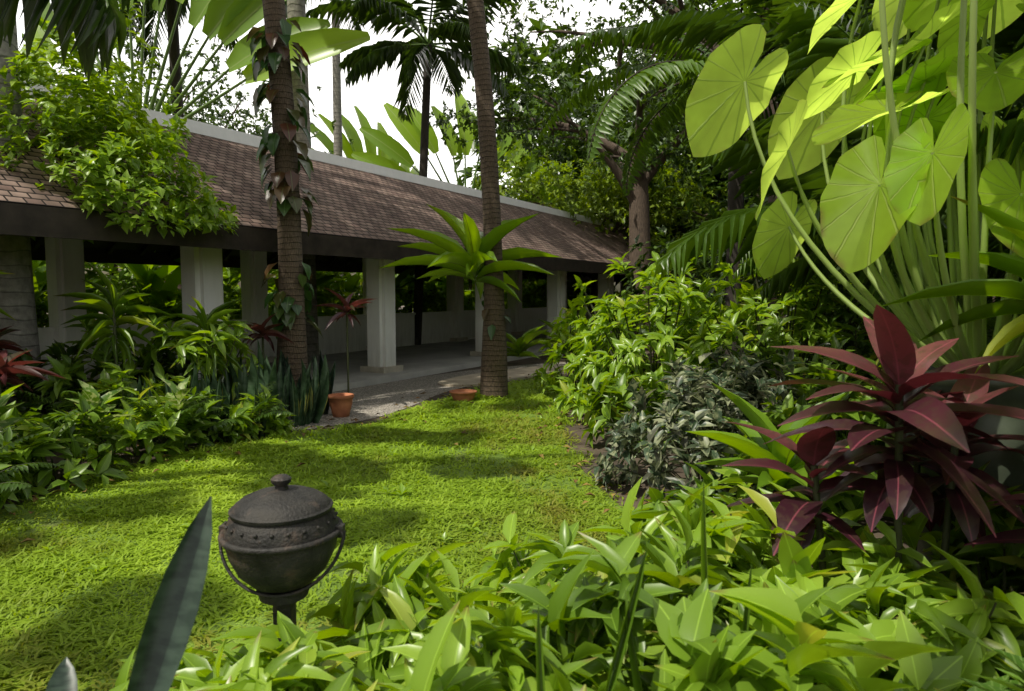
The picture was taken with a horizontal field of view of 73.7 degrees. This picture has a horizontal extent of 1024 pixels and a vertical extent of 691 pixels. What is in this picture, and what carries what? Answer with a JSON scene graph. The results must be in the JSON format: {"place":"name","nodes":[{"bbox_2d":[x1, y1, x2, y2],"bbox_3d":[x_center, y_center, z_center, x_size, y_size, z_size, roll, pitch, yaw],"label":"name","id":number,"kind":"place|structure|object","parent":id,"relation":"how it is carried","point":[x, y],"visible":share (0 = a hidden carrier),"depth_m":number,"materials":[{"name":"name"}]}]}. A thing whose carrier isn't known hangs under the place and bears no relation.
{"place":"outdoors","nodes":[
{"label":"outdoors","id":0,"kind":"place"},
{"bbox_2d":[262,0,307,385],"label":"palm trunk","id":1,"kind":"object","parent":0,"point":[290,256],"visible":0.71,"depth_m":8.46,"materials":[{"name":"brown plant"}]},
{"bbox_2d":[30,237,587,275],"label":"ceiling","id":2,"kind":"structure","parent":0,"point":[128,246],"depth_m":12.77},
{"bbox_2d":[38,306,617,380],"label":"low wall","id":3,"kind":"structure","parent":0,"point":[436,327],"depth_m":16.65,"materials":[{"name":"white paint"}]},
{"bbox_2d":[0,201,689,271],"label":"ceiling beam","id":4,"kind":"structure","parent":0,"point":[238,225],"depth_m":8.63,"materials":[{"name":"black wood"}]},
{"bbox_2d":[0,375,717,690],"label":"lawn","id":5,"kind":"structure","parent":0,"point":[53,521],"depth_m":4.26,"materials":[{"name":"green plant"}]},
{"bbox_2d":[218,474,345,641],"bbox_3d":[-0.730,0.870,2.193,0.405,0.928,0.380,0,4,0],"label":"garden lantern","id":6,"kind":"object","parent":5,"relation":"on","point":[277,541],"visible":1,"depth_m":2.06,"materials":[{"name":"black metal"}]},
{"bbox_2d":[33,383,564,678],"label":"lawn weeds","id":7,"kind":"object","parent":5,"relation":"on","point":[402,491],"visible":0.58,"depth_m":5.01,"materials":[{"name":"green plant"}]},
{"bbox_2d":[449,389,476,400],"bbox_3d":[-0.670,0.702,9.382,0.385,0.160,0.385,0,4,0],"label":"terracotta pot","id":8,"kind":"object","parent":5,"relation":"on","point":[463,394],"visible":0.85,"depth_m":9.26,"materials":[{"name":"orange ceramic"}]},
{"bbox_2d":[109,477,1023,690],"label":"leafy plants","id":9,"kind":"object","parent":5,"relation":"on","point":[807,630],"visible":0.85,"depth_m":1.93,"materials":[{"name":"green plant"}]},
{"bbox_2d":[894,646,1023,690],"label":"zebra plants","id":10,"kind":"object","parent":5,"relation":"on","point":[1005,682],"visible":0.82,"depth_m":1.65,"materials":[{"name":"green plant"}]},
{"bbox_2d":[188,362,572,436],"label":"gravel path","id":11,"kind":"structure","parent":0,"point":[370,402],"depth_m":9.98,"materials":[{"name":"grey gravel"}]},
{"bbox_2d":[328,393,353,417],"bbox_3d":[-2.080,0.730,8.300,0.322,0.270,0.322,0,4,0],"label":"terracotta pot","id":12,"kind":"object","parent":11,"relation":"on","point":[340,404],"visible":0.98,"depth_m":8.20,"materials":[{"name":"orange ceramic"}]},
{"bbox_2d":[438,364,569,386],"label":"path","id":13,"kind":"structure","parent":11,"relation":"on","point":[474,379],"depth_m":12.01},
{"bbox_2d":[16,0,755,198],"bbox_3d":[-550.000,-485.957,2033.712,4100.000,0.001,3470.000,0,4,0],"label":"sky","id":14,"kind":"structure","parent":0,"point":[372,97],"depth_m":1043.84,"materials":[{"name":"white"}]},
{"bbox_2d":[85,266,724,293],"label":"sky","id":15,"kind":"structure","parent":0,"point":[617,286],"materials":[{"name":"white"}]},
{"bbox_2d":[1,294,918,567],"bbox_3d":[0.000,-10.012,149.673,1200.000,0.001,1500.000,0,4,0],"label":"ground","id":16,"kind":"structure","parent":0,"point":[597,448],"depth_m":6.32,"materials":[{"name":"soil"}]},
{"bbox_2d":[0,20,44,420],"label":"royal palm","id":17,"kind":"object","parent":16,"relation":"on","point":[17,298],"visible":0.36,"depth_m":7.16,"materials":[{"name":"grey plant"}]},
{"bbox_2d":[0,376,208,439],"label":"dieffenbachia plants","id":18,"kind":"object","parent":16,"relation":"on","point":[175,399],"visible":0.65,"depth_m":5.72,"materials":[{"name":"green plant"}]},
{"bbox_2d":[46,496,211,690],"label":"snake plant","id":19,"kind":"object","parent":16,"relation":"on","point":[167,630],"visible":1,"depth_m":1.35,"materials":[{"name":"green plant"}]},
{"bbox_2d":[0,377,290,484],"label":"fern stems","id":20,"kind":"object","parent":16,"relation":"on","point":[165,440],"visible":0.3,"depth_m":6.28,"materials":[{"name":"green plant"}]},
{"bbox_2d":[0,377,293,492],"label":"fern clumps","id":21,"kind":"object","parent":20,"relation":"on","point":[183,419],"visible":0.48,"depth_m":6.21,"materials":[{"name":"green plant"}]},
{"bbox_2d":[166,0,183,116],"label":"palm trunk","id":22,"kind":"object","parent":16,"relation":"on","point":[171,13],"visible":0.19,"depth_m":16.41,"materials":[{"name":"brown plant"}]},
{"bbox_2d":[49,31,353,288],"bbox_3d":[-10.457,-4.997,21.043,9.440,9.737,8.600,-3,5,-35],"label":"tree","id":23,"kind":"object","parent":16,"relation":"on","point":[263,115],"depth_m":20.48,"materials":[{"name":"green plant"}]},
{"bbox_2d":[129,341,335,443],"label":"snake plants","id":24,"kind":"object","parent":16,"relation":"on","point":[308,400],"depth_m":7.63,"materials":[{"name":"green plant"}]},
{"bbox_2d":[287,0,318,356],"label":"royal palm","id":25,"kind":"object","parent":16,"relation":"on","point":[296,8],"visible":0.2,"depth_m":14.90,"materials":[{"name":"grey plant"}]},
{"bbox_2d":[32,250,590,321],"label":"banana plants","id":26,"kind":"object","parent":16,"relation":"on","point":[149,277],"visible":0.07,"depth_m":13.34,"materials":[{"name":"green plant"}]},
{"bbox_2d":[110,264,471,312],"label":"banana stems","id":27,"kind":"object","parent":26,"relation":"attached to","point":[410,291],"depth_m":19.80,"materials":[{"name":"green plant"}]},
{"bbox_2d":[32,260,619,323],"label":"shrubs","id":28,"kind":"object","parent":16,"relation":"on","point":[117,277],"visible":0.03,"depth_m":13.48,"materials":[{"name":"green plant"}]},
{"bbox_2d":[34,269,619,326],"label":"shrubs","id":29,"kind":"object","parent":16,"relation":"on","point":[429,298],"visible":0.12,"depth_m":16.15,"materials":[{"name":"green plant"}]},
{"bbox_2d":[9,374,649,542],"bbox_3d":[-1.079,0.908,7.130,5.834,0.058,11.326,0,4,-6],"label":"lawn edge","id":30,"kind":"object","parent":16,"relation":"on","point":[238,452],"visible":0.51,"depth_m":6.16,"materials":[{"name":"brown plant"}]},
{"bbox_2d":[332,12,342,312],"bbox_3d":[-6.000,-6.328,23.584,0.360,12.000,0.360,0,4,0],"label":"palm trunk","id":31,"kind":"object","parent":16,"relation":"on","point":[337,109],"visible":0.23,"depth_m":23.32,"materials":[{"name":"grey plant"}]},
{"bbox_2d":[109,328,690,413],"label":"pavilion floor","id":32,"kind":"structure","parent":16,"relation":"on","point":[416,361],"depth_m":13.99,"materials":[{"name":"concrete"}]},
{"bbox_2d":[83,331,553,381],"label":"pavilion column plinths","id":33,"kind":"object","parent":32,"relation":"on","point":[371,369],"visible":0.2,"depth_m":12.22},
{"bbox_2d":[45,237,692,381],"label":"pavilion columns","id":34,"kind":"structure","parent":32,"relation":"on","point":[202,275],"depth_m":12.00,"materials":[{"name":"white paint"}]},
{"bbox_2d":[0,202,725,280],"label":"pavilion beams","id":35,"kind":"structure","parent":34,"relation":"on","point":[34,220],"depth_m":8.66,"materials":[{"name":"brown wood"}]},
{"bbox_2d":[32,237,615,277],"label":"pavilion rafters","id":36,"kind":"object","parent":35,"relation":"on","point":[38,241],"visible":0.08,"depth_m":13.09,"materials":[{"name":"brown wood"}]},
{"bbox_2d":[0,99,704,272],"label":"pavilion roof","id":37,"kind":"structure","parent":35,"relation":"on","point":[355,203],"depth_m":11.28,"materials":[{"name":"brown tile"}]},
{"bbox_2d":[0,0,239,243],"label":"vine mass on eave","id":38,"kind":"object","parent":37,"relation":"on","point":[84,124],"visible":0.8,"depth_m":7.08,"materials":[{"name":"green plant"}]},
{"bbox_2d":[20,80,627,228],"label":"roof ridge","id":39,"kind":"structure","parent":37,"relation":"on","point":[209,130],"depth_m":13.47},
{"bbox_2d":[413,44,431,344],"bbox_3d":[-2.415,-3.911,18.254,0.630,8.012,0.260,0,4,0],"label":"palm trunk","id":40,"kind":"object","parent":16,"relation":"on","point":[419,269],"visible":0.55,"depth_m":18.10,"materials":[{"name":"brown plant"}]},
{"bbox_2d":[357,0,467,111],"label":"palm frond stems","id":41,"kind":"object","parent":40,"relation":"attached to","point":[425,40],"visible":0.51,"depth_m":17.88,"materials":[{"name":"green"}]},
{"bbox_2d":[306,0,526,125],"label":"palm fronds","id":42,"kind":"object","parent":40,"relation":"attached to","point":[363,61],"visible":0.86,"depth_m":17.50,"materials":[{"name":"green plant"}]},
{"bbox_2d":[0,308,958,616],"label":"plant stems","id":43,"kind":"object","parent":16,"relation":"on","point":[948,512],"visible":0.3,"depth_m":2.59,"materials":[{"name":"green"}]},
{"bbox_2d":[0,288,373,391],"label":"pink cordyline plants","id":44,"kind":"object","parent":43,"relation":"attached to","point":[9,369],"visible":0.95,"depth_m":6.45,"materials":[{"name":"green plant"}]},
{"bbox_2d":[0,244,987,619],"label":"green shrubs","id":45,"kind":"object","parent":16,"relation":"on","point":[586,362],"visible":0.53,"depth_m":7.17,"materials":[{"name":"green plant"}]},
{"bbox_2d":[2,271,1005,593],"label":"shrub stems","id":46,"kind":"object","parent":16,"relation":"on","point":[802,355],"visible":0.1,"depth_m":6.98,"materials":[{"name":"brown"}]},
{"bbox_2d":[0,261,1023,640],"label":"green shrubs","id":47,"kind":"object","parent":16,"relation":"on","point":[992,559],"visible":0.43,"depth_m":5.47,"materials":[{"name":"green plant"}]},
{"bbox_2d":[2,276,1021,430],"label":"dark green shrubs","id":48,"kind":"object","parent":16,"relation":"on","point":[177,370],"visible":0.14,"depth_m":6.95,"materials":[{"name":"green plant"}]},
{"bbox_2d":[429,0,735,336],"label":"tree","id":49,"kind":"object","parent":16,"relation":"on","point":[644,57],"depth_m":20.50,"materials":[{"name":"green plant"}]},
{"bbox_2d":[648,81,828,220],"bbox_3d":[9.298,-6.735,23.530,9.770,7.006,8.757,3,5,31],"label":"tree","id":50,"kind":"object","parent":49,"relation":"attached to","point":[712,188],"depth_m":24.29,"materials":[{"name":"green plant"}]},
{"bbox_2d":[470,142,727,318],"bbox_3d":[2.931,-3.895,25.555,10.113,6.846,9.198,1,5,17],"label":"light tree","id":51,"kind":"object","parent":16,"relation":"on","point":[606,196],"depth_m":23.54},
{"bbox_2d":[378,204,876,497],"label":"birds nest ferns","id":52,"kind":"object","parent":16,"relation":"on","point":[453,257],"visible":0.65,"depth_m":9.23,"materials":[{"name":"green plant"}]},
{"bbox_2d":[312,513,996,684],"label":"stems","id":53,"kind":"object","parent":16,"relation":"on","point":[815,683],"visible":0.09,"depth_m":2.11,"materials":[{"name":"green plant"}]},
{"bbox_2d":[585,337,809,505],"bbox_3d":[1.690,0.570,5.414,1.662,1.194,2.425,4,6,43],"label":"variegated shrub","id":54,"kind":"object","parent":16,"relation":"on","point":[689,420],"visible":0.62,"depth_m":4.99,"materials":[{"name":"green plant"}]},
{"bbox_2d":[536,0,873,354],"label":"tree fern","id":55,"kind":"object","parent":16,"relation":"on","point":[614,37],"depth_m":10.10,"materials":[{"name":"green plant"}]},
{"bbox_2d":[536,4,796,192],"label":"tree fern stems","id":56,"kind":"object","parent":55,"relation":"attached to","point":[711,51],"visible":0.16,"depth_m":9.65,"materials":[{"name":"green plant"}]},
{"bbox_2d":[452,0,1023,422],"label":"tree foliage","id":57,"kind":"object","parent":16,"relation":"on","point":[750,200],"visible":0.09,"depth_m":27.61,"materials":[{"name":"green plant"}]},
{"bbox_2d":[494,196,1023,690],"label":"green plants","id":58,"kind":"object","parent":16,"relation":"on","point":[608,606],"visible":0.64,"depth_m":1.94,"materials":[{"name":"green plant"}]},
{"bbox_2d":[625,0,1023,280],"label":"palm fronds","id":59,"kind":"object","parent":16,"relation":"on","point":[719,24],"visible":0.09,"depth_m":6.95,"materials":[{"name":"green plant"}]},
{"bbox_2d":[643,0,904,139],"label":"palm frond stems","id":60,"kind":"object","parent":59,"relation":"on","point":[867,2],"visible":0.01,"depth_m":6.57,"materials":[{"name":"green"}]},
{"bbox_2d":[663,194,994,301],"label":"tree trunks","id":61,"kind":"object","parent":16,"relation":"on","point":[718,202],"depth_m":29.03,"materials":[{"name":"brown plant"}]},
{"bbox_2d":[653,1,1023,315],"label":"clump palm fronds","id":62,"kind":"object","parent":16,"relation":"on","point":[726,230],"visible":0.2,"depth_m":4.09,"materials":[{"name":"green plant"}]},
{"bbox_2d":[799,4,1002,272],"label":"palm frond stems","id":63,"kind":"object","parent":62,"relation":"on","point":[941,211],"visible":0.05,"depth_m":4.10,"materials":[{"name":"green"}]},
{"bbox_2d":[685,0,1023,278],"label":"elephant ear leaves","id":64,"kind":"object","parent":16,"relation":"on","point":[864,216],"visible":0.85,"depth_m":3.06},
{"bbox_2d":[722,304,1023,555],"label":"cordyline plant","id":65,"kind":"object","parent":16,"relation":"on","point":[944,422],"visible":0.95,"depth_m":2.42,"materials":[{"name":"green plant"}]},
{"bbox_2d":[894,263,961,308],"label":"palm canes","id":66,"kind":"object","parent":16,"relation":"on","point":[899,279],"depth_m":5.34,"materials":[{"name":"green"}]},
{"bbox_2d":[412,151,527,200],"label":"travellers palm petioles","id":67,"kind":"object","parent":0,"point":[465,184],"visible":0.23,"depth_m":23.56,"materials":[{"name":"green"}]},
{"bbox_2d":[467,0,507,398],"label":"palm trunk","id":68,"kind":"object","parent":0,"point":[494,376],"visible":0.83,"depth_m":9.57,"materials":[{"name":"brown plant"}]},
{"bbox_2d":[566,304,616,328],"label":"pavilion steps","id":69,"kind":"structure","parent":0,"point":[587,315],"depth_m":25.88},
{"bbox_2d":[885,366,1023,565],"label":"boulder","id":70,"kind":"object","parent":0,"point":[1004,467],"visible":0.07,"depth_m":2.76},
{"bbox_2d":[743,0,1023,375],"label":"elephant ear stems","id":71,"kind":"object","parent":70,"relation":"in","point":[921,318],"visible":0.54,"depth_m":2.90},
{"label":"tree canopy branches","id":72,"kind":"object","parent":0,"visible":0},
{"bbox_2d":[625,1,767,180],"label":"canopy tree leaves","id":73,"kind":"object","parent":72,"relation":"on","point":[672,150],"visible":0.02,"depth_m":17.44,"materials":[{"name":"green plant"}]},
{"bbox_2d":[484,0,999,343],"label":"tree","id":74,"kind":"object","parent":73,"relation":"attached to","point":[633,17],"depth_m":14.97,"materials":[{"name":"green plant"}]},
{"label":"fern frond stems","id":75,"kind":"object","parent":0,"visible":0},
{"bbox_2d":[757,47,1023,187],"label":"tree fern fronds","id":76,"kind":"object","parent":75,"relation":"attached to","point":[1018,103],"visible":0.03,"depth_m":7.44,"materials":[{"name":"green plant"}]},
{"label":"tree canopy branches","id":77,"kind":"object","parent":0,"visible":0},
{"bbox_2d":[19,0,369,83],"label":"travellers palm leaves","id":78,"kind":"object","parent":77,"relation":"attached to","point":[230,21],"visible":0.36,"depth_m":13.57,"materials":[{"name":"green plant"}]},
{"bbox_2d":[63,2,245,118],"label":"travellers palm petioles","id":79,"kind":"object","parent":78,"relation":"attached to","point":[180,96],"visible":0.31,"depth_m":14.36,"materials":[{"name":"green"}]},
{"bbox_2d":[120,0,286,71],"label":"palm fronds","id":80,"kind":"object","parent":77,"relation":"attached to","point":[149,15],"visible":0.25,"depth_m":17.48,"materials":[{"name":"green plant"}]},
{"bbox_2d":[117,0,231,52],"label":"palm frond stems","id":81,"kind":"object","parent":80,"relation":"on","point":[152,27],"visible":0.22,"depth_m":17.44,"materials":[{"name":"green"}]},
{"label":"palm frond stems","id":82,"kind":"object","parent":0,"visible":0},
{"bbox_2d":[285,0,378,45],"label":"palm fronds","id":83,"kind":"object","parent":82,"relation":"attached to","point":[359,26],"visible":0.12,"depth_m":24.61,"materials":[{"name":"green plant"}]},
{"bbox_3d":[-3.636,-2.805,4.695,2.539,1.574,1.449,0,4,0],"label":"palm frond stem","id":84,"kind":"object","parent":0,"visible":0},
{"bbox_2d":[0,0,160,81],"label":"palm frond","id":85,"kind":"object","parent":84,"relation":"attached to","point":[95,25],"visible":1,"depth_m":4.11,"materials":[{"name":"green plant"}]},
{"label":"palm","id":86,"kind":"object","parent":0,"visible":0},
{"bbox_2d":[246,18,512,339],"bbox_3d":[-1.664,-2.076,9.132,3.415,4.058,0.810,-2,5,-25],"label":"climber vine on palms","id":87,"kind":"object","parent":86,"relation":"attached to","point":[270,141],"visible":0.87,"depth_m":8.38,"materials":[{"name":"green plant"}]},
{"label":"travellers palm leaf stalks","id":88,"kind":"object","parent":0,"visible":0},
{"bbox_2d":[310,105,418,174],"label":"travellers palm leaves","id":89,"kind":"object","parent":88,"relation":"attached to","point":[347,147],"visible":0.13,"depth_m":25.82,"materials":[{"name":"green plant"}]},
{"bbox_2d":[351,93,559,203],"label":"travellers palm leaves","id":90,"kind":"object","parent":88,"relation":"attached to","point":[393,148],"visible":0.45,"depth_m":22.99,"materials":[{"name":"green plant"}]}
]}

